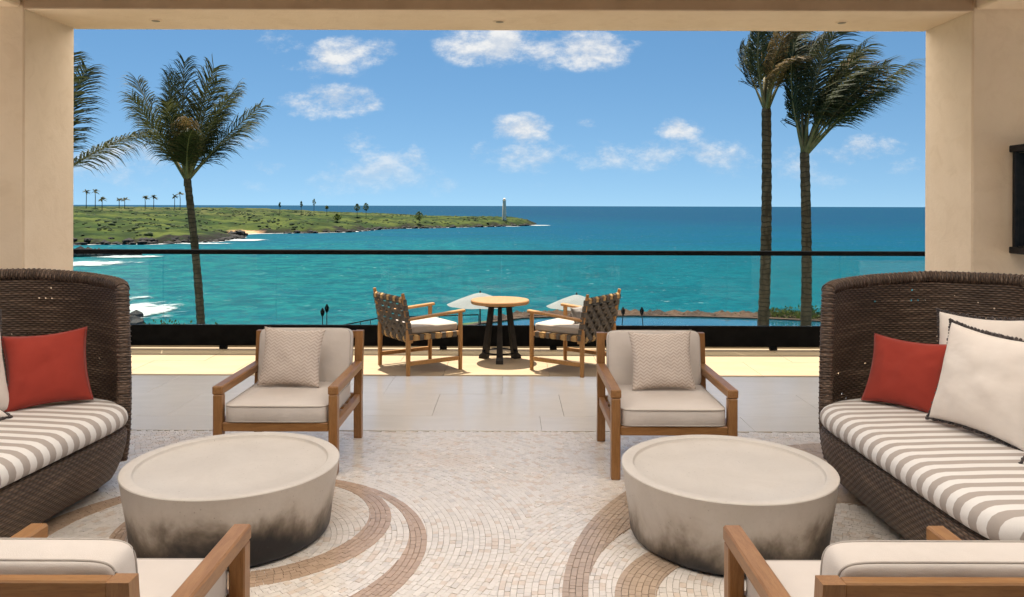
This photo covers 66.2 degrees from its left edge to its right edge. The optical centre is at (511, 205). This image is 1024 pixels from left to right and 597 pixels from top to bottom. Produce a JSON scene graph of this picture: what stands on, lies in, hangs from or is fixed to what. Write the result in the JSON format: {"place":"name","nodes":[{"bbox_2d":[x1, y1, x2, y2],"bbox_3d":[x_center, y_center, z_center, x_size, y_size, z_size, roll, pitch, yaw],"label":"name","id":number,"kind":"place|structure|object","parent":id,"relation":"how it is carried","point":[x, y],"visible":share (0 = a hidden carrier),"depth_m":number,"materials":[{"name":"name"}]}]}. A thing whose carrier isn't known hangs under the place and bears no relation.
{"place":"outdoors","nodes":[
{"label":"outdoors","id":0,"kind":"place"},
{"bbox_2d":[73,206,535,244],"bbox_3d":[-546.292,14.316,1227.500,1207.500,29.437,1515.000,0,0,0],"label":"headland","id":1,"kind":"structure","parent":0,"point":[163,234],"depth_m":784.81,"materials":[{"name":"green plant"}]},
{"bbox_2d":[84,189,90,208],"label":"distant palm","id":2,"kind":"object","parent":1,"relation":"on","point":[85,191],"visible":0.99,"depth_m":879.79,"materials":[{"name":"green plant"}]},
{"bbox_2d":[92,189,99,207],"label":"distant palm","id":3,"kind":"object","parent":1,"relation":"on","point":[95,190],"visible":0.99,"depth_m":859.82,"materials":[{"name":"plant"}]},
{"bbox_2d":[73,206,527,238],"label":"scrub","id":4,"kind":"object","parent":1,"relation":"on","point":[149,233],"visible":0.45,"depth_m":808.70,"materials":[{"name":"green plant"}]},
{"bbox_2d":[73,224,532,244],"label":"shore rocks","id":5,"kind":"object","parent":1,"relation":"on","point":[239,234],"visible":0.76,"depth_m":594.95,"materials":[{"name":"black stone"}]},
{"bbox_2d":[332,214,341,219],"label":"distant tree","id":6,"kind":"object","parent":1,"relation":"on","point":[337,216],"visible":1,"depth_m":848.62,"materials":[{"name":"green plant"}]},
{"bbox_2d":[363,203,368,210],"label":"distant tree","id":7,"kind":"object","parent":1,"relation":"on","point":[365,204],"visible":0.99,"depth_m":948.85,"materials":[{"name":"green plant"}]},
{"bbox_2d":[414,211,423,219],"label":"distant tree","id":8,"kind":"object","parent":1,"relation":"on","point":[418,214],"visible":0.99,"depth_m":928.93,"materials":[{"name":"green plant"}]},
{"bbox_2d":[502,198,505,220],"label":"lighthouse","id":9,"kind":"object","parent":1,"relation":"on","point":[504,210],"visible":0.99,"depth_m":1042.89,"materials":[{"name":"paint"}]},
{"bbox_2d":[42,345,906,596],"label":"terrace floor","id":10,"kind":"structure","parent":0,"point":[475,476],"depth_m":4.58,"materials":[{"name":"tile"}]},
{"bbox_2d":[0,268,131,537],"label":"wicker sofa","id":11,"kind":"object","parent":10,"relation":"on","point":[56,457],"visible":0.92,"depth_m":4.22,"materials":[{"name":"brown wicker"}]},
{"bbox_2d":[0,309,8,410],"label":"throw pillow","id":12,"kind":"object","parent":11,"relation":"on","point":[4,397],"visible":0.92,"depth_m":4.09,"materials":[{"name":"white fabric"}]},
{"bbox_2d":[0,409,12,419],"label":"throw pillow","id":13,"kind":"object","parent":11,"relation":"on","point":[4,415],"visible":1,"depth_m":3.96,"materials":[{"name":"white fabric"}]},
{"bbox_2d":[1,327,93,411],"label":"throw pillow","id":14,"kind":"object","parent":11,"relation":"on","point":[45,369],"visible":0.98,"depth_m":4.22,"materials":[{"name":"red fabric"}]},
{"bbox_2d":[0,523,250,596],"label":"armchair","id":15,"kind":"object","parent":10,"relation":"on","point":[35,561],"visible":1,"depth_m":1.89,"materials":[{"name":"beige fabric"}]},
{"bbox_2d":[117,432,339,570],"bbox_3d":[-1.329,1.388,3.745,0.990,0.336,0.990,0,0,-38],"label":"drum table","id":16,"kind":"object","parent":10,"relation":"on","point":[197,497],"visible":0.95,"depth_m":3.47,"materials":[{"name":"concrete"}]},
{"bbox_2d":[212,328,363,473],"bbox_3d":[-1.365,1.182,4.931,0.726,0.748,0.821,0,0,0],"label":"armchair","id":17,"kind":"object","parent":10,"relation":"on","point":[331,404],"visible":0.68,"depth_m":4.70,"materials":[{"name":"beige fabric"}]},
{"bbox_2d":[257,326,326,387],"bbox_3d":[-1.400,0.963,4.988,0.427,0.376,0.172,0,0,0],"label":"patterned pillow","id":18,"kind":"object","parent":17,"relation":"on","point":[291,356],"visible":1,"depth_m":4.94,"materials":[{"name":"fabric"}]},
{"bbox_2d":[373,287,465,375],"bbox_3d":[-0.902,1.178,7.567,0.670,0.758,0.664,0,0,-34],"label":"strap chair","id":19,"kind":"object","parent":10,"relation":"on","point":[404,326],"visible":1,"depth_m":7.41,"materials":[{"name":"brown wood"}]},
{"bbox_2d":[73,249,924,350],"bbox_3d":[-0.089,1.021,8.500,17.047,1.073,0.060,0,0,0],"label":"glass balustrade","id":20,"kind":"object","parent":10,"relation":"on","point":[225,336],"visible":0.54,"depth_m":8.47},
{"bbox_2d":[471,296,528,364],"bbox_3d":[-0.121,1.254,7.930,0.592,0.611,0.592,0,0,0],"label":"round table","id":21,"kind":"object","parent":10,"relation":"on","point":[491,303],"visible":1,"depth_m":7.96,"materials":[{"name":"brown wood"}]},
{"bbox_2d":[0,0,1023,333],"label":"pavilion","id":22,"kind":"structure","parent":10,"relation":"on","point":[974,90],"depth_m":5.91,"materials":[{"name":"paint"}]},
{"bbox_2d":[1009,144,1023,254],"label":"wall lantern","id":23,"kind":"object","parent":22,"relation":"attached to","point":[1018,205],"depth_m":5.79,"materials":[{"name":"brown metal"}]},
{"bbox_2d":[527,288,620,377],"bbox_3d":[0.600,1.183,7.537,0.670,0.758,0.664,0,0,35],"label":"strap chair","id":24,"kind":"object","parent":10,"relation":"on","point":[591,323],"visible":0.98,"depth_m":7.35,"materials":[{"name":"brown wood"}]},
{"bbox_2d":[571,306,581,323],"bbox_3d":[0.657,1.046,7.524,0.094,0.157,0.303,0,0,34],"label":"scatter cushion","id":25,"kind":"object","parent":24,"relation":"on","point":[576,312],"visible":0.42,"depth_m":7.43,"materials":[{"name":"white fabric"}]},
{"bbox_2d":[596,330,737,479],"bbox_3d":[0.925,1.188,4.872,0.726,0.748,0.821,0,0,0],"label":"armchair","id":26,"kind":"object","parent":10,"relation":"on","point":[623,408],"visible":0.85,"depth_m":4.59,"materials":[{"name":"beige fabric"}]},
{"bbox_2d":[628,330,696,390],"bbox_3d":[0.942,0.971,4.927,0.423,0.374,0.168,0,0,0],"label":"patterned pillow","id":27,"kind":"object","parent":26,"relation":"on","point":[660,360],"visible":1,"depth_m":4.88,"materials":[{"name":"fabric"}]},
{"bbox_2d":[621,435,839,577],"bbox_3d":[1.016,1.395,3.715,0.990,0.336,0.990,0,0,0],"label":"drum table","id":28,"kind":"object","parent":10,"relation":"on","point":[689,497],"visible":0.93,"depth_m":3.44,"materials":[{"name":"concrete"}]},
{"bbox_2d":[723,525,1023,596],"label":"armchair","id":29,"kind":"object","parent":10,"relation":"on","point":[941,561],"visible":1,"depth_m":1.85,"materials":[{"name":"beige fabric"}]},
{"bbox_2d":[818,270,1023,540],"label":"wicker sofa","id":30,"kind":"object","parent":10,"relation":"on","point":[907,473],"visible":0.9,"depth_m":3.97,"materials":[{"name":"brown wicker"}]},
{"bbox_2d":[861,333,946,412],"bbox_3d":[2.144,0.913,4.281,0.190,0.374,0.413,0,0,-42],"label":"throw pillow","id":31,"kind":"object","parent":30,"relation":"on","point":[905,373],"visible":0.86,"depth_m":4.23,"materials":[{"name":"red fabric"}]},
{"bbox_2d":[925,318,1023,450],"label":"throw pillow","id":32,"kind":"object","parent":30,"relation":"on","point":[980,388],"visible":1,"depth_m":3.67,"materials":[{"name":"white fabric"}]},
{"bbox_2d":[936,308,1023,343],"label":"throw pillow","id":33,"kind":"object","parent":30,"relation":"on","point":[1013,327],"visible":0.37,"depth_m":4.11,"materials":[{"name":"white fabric"}]},
{"bbox_2d":[73,205,924,324],"bbox_3d":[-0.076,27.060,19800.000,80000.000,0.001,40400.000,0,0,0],"label":"sea","id":34,"kind":"structure","parent":0,"point":[251,289],"depth_m":360.52,"materials":[{"name":"liquid"}]},
{"bbox_2d":[73,246,141,256],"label":"reef rocks","id":35,"kind":"object","parent":34,"relation":"in","point":[86,255],"visible":0.15,"depth_m":407.24,"materials":[{"name":"black stone"}]},
{"bbox_2d":[130,310,145,323],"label":"cove rocks","id":36,"kind":"object","parent":34,"relation":"in","point":[136,316],"visible":0.09,"depth_m":174.37,"materials":[{"name":"grey stone"}]},
{"bbox_2d":[73,225,547,315],"bbox_3d":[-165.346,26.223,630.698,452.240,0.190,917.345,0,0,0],"label":"surf","id":37,"kind":"structure","parent":34,"relation":"on","point":[144,309],"depth_m":348.31,"materials":[{"name":"white liquid"}]},
{"bbox_2d":[73,29,925,206],"label":"sky","id":38,"kind":"structure","parent":0,"point":[371,117],"materials":[{"name":"blue"}]},
{"bbox_2d":[482,317,820,325],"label":"pool water","id":39,"kind":"structure","parent":0,"point":[687,321],"depth_m":43.93,"materials":[{"name":"blue liquid"}]},
{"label":"resort ground","id":40,"kind":"structure","parent":0,"visible":0},
{"bbox_2d":[73,51,165,177],"bbox_3d":[-10.878,1.480,17.793,5.244,10.308,3.358,0,0,25],"label":"coconut palm","id":41,"kind":"object","parent":40,"relation":"on","point":[107,145],"visible":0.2,"depth_m":18.20,"materials":[{"name":"green plant"}]},
{"bbox_2d":[117,52,272,323],"bbox_3d":[-9.235,1.068,23.080,4.152,11.140,3.735,0,0,27],"label":"coconut palm","id":42,"kind":"object","parent":40,"relation":"on","point":[188,145],"visible":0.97,"depth_m":22.73,"materials":[{"name":"green plant"}]},
{"bbox_2d":[320,308,324,324],"bbox_3d":[-9.173,5.768,38.000,0.220,1.633,0.214,0,0,0],"label":"garden torch","id":43,"kind":"object","parent":40,"relation":"on","point":[322,311],"visible":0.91,"depth_m":37.95,"materials":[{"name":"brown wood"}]},
{"bbox_2d":[325,304,328,324],"bbox_3d":[-8.962,5.676,38.000,0.220,1.819,0.214,0,0,0],"label":"garden torch","id":44,"kind":"object","parent":40,"relation":"on","point":[326,308],"visible":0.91,"depth_m":37.96,"materials":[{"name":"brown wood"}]},
{"bbox_2d":[343,314,478,324],"bbox_3d":[-5.091,5.854,37.000,7.073,1.484,0.050,0,0,0],"label":"garden fence","id":45,"kind":"object","parent":40,"relation":"on","point":[415,316],"visible":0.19,"depth_m":36.98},
{"bbox_2d":[447,291,497,324],"bbox_3d":[-1.382,5.141,34.000,2.768,2.930,2.768,0,0,21],"label":"parasol","id":46,"kind":"object","parent":40,"relation":"on","point":[463,303],"visible":0.48,"depth_m":33.44,"materials":[{"name":"white fabric"}]},
{"bbox_2d":[546,292,584,310],"bbox_3d":[2.844,5.224,34.600,2.577,2.789,2.577,0,0,21],"label":"parasol","id":47,"kind":"object","parent":40,"relation":"on","point":[576,299],"visible":0.55,"depth_m":34.11,"materials":[{"name":"white fabric"}]},
{"bbox_2d":[621,307,624,324],"bbox_3d":[5.510,5.833,39.000,0.232,1.588,0.214,0,0,0],"label":"garden torch","id":48,"kind":"object","parent":40,"relation":"on","point":[622,311],"visible":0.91,"depth_m":38.95,"materials":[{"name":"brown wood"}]},
{"bbox_2d":[640,307,643,324],"bbox_3d":[6.448,5.836,39.000,0.218,1.589,0.219,0,0,44],"label":"garden torch","id":49,"kind":"object","parent":40,"relation":"on","point":[641,311],"visible":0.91,"depth_m":38.95,"materials":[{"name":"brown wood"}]},
{"bbox_2d":[469,314,819,324],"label":"pool coping","id":50,"kind":"object","parent":40,"relation":"on","point":[640,315],"visible":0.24,"depth_m":45.41,"materials":[{"name":"beige stone"}]},
{"bbox_2d":[493,309,820,319],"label":"edge rocks","id":51,"kind":"object","parent":40,"relation":"on","point":[516,313],"visible":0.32,"depth_m":46.38,"materials":[{"name":"grey stone"}]},
{"bbox_2d":[757,307,785,317],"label":"shrub","id":52,"kind":"object","parent":40,"relation":"on","point":[773,313],"visible":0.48,"depth_m":45.77,"materials":[{"name":"green plant"}]},
{"bbox_2d":[769,306,793,317],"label":"shrub","id":53,"kind":"object","parent":40,"relation":"on","point":[786,312],"visible":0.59,"depth_m":45.80,"materials":[{"name":"green plant"}]},
{"bbox_2d":[736,31,839,325],"bbox_3d":[7.757,0.399,21.939,2.792,12.597,3.308,0,0,-30],"label":"coconut palm","id":54,"kind":"object","parent":40,"relation":"on","point":[771,69],"visible":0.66,"depth_m":21.87,"materials":[{"name":"green plant"}]},
{"bbox_2d":[784,307,799,318],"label":"shrub","id":55,"kind":"object","parent":40,"relation":"on","point":[795,313],"visible":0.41,"depth_m":45.57,"materials":[{"name":"green plant"}]},
{"bbox_2d":[794,304,820,318],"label":"shrub","id":56,"kind":"object","parent":40,"relation":"on","point":[813,311],"visible":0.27,"depth_m":45.60,"materials":[{"name":"green plant"}]},
{"bbox_2d":[812,308,820,318],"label":"shrub","id":57,"kind":"object","parent":40,"relation":"on","point":[815,313],"visible":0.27,"depth_m":45.37,"materials":[{"name":"green plant"}]},
{"bbox_2d":[782,31,925,325],"bbox_3d":[9.050,0.871,21.088,3.457,11.654,3.766,0,0,-35],"label":"coconut palm","id":58,"kind":"object","parent":40,"relation":"on","point":[825,107],"visible":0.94,"depth_m":20.49,"materials":[{"name":"green plant"}]}
]}

